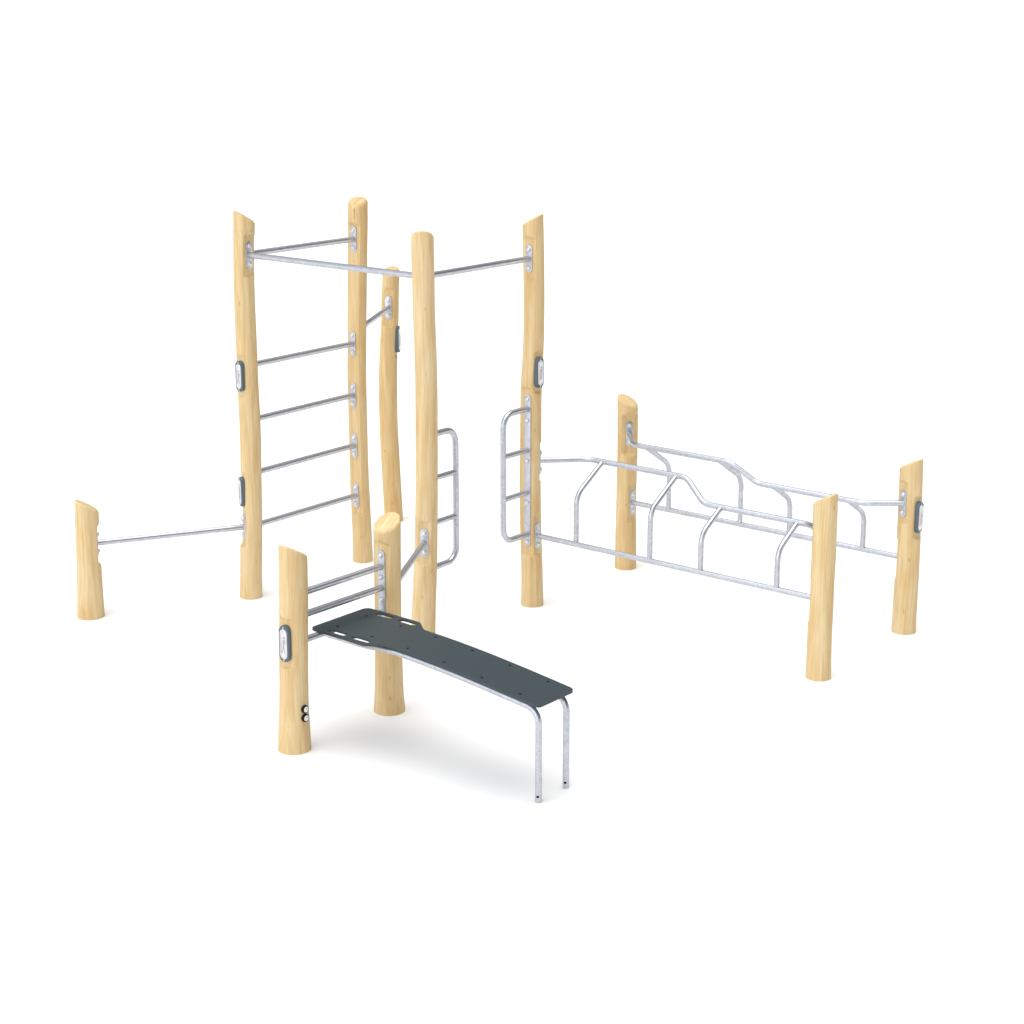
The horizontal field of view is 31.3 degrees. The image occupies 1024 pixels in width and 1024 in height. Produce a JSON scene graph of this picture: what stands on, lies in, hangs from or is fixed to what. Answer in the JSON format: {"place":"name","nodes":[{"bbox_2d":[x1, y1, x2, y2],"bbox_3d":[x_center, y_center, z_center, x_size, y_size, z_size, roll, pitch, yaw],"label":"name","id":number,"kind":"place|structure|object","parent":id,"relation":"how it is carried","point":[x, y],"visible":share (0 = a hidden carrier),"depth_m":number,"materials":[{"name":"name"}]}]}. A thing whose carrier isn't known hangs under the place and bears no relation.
{"place":"outdoors","nodes":[
{"label":"outdoors","id":0,"kind":"place"},
{"bbox_2d":[0,0,1023,1023],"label":"ground","id":1,"kind":"structure","parent":0,"point":[783,240],"depth_m":13.89,"materials":[{"name":"white"}]},
{"bbox_2d":[74,197,923,802],"bbox_3d":[-0.361,-0.437,10.753,4.285,2.483,3.805,12,20,38],"label":"outdoor gym","id":2,"kind":"object","parent":1,"relation":"on","point":[386,633],"visible":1,"depth_m":11.04,"materials":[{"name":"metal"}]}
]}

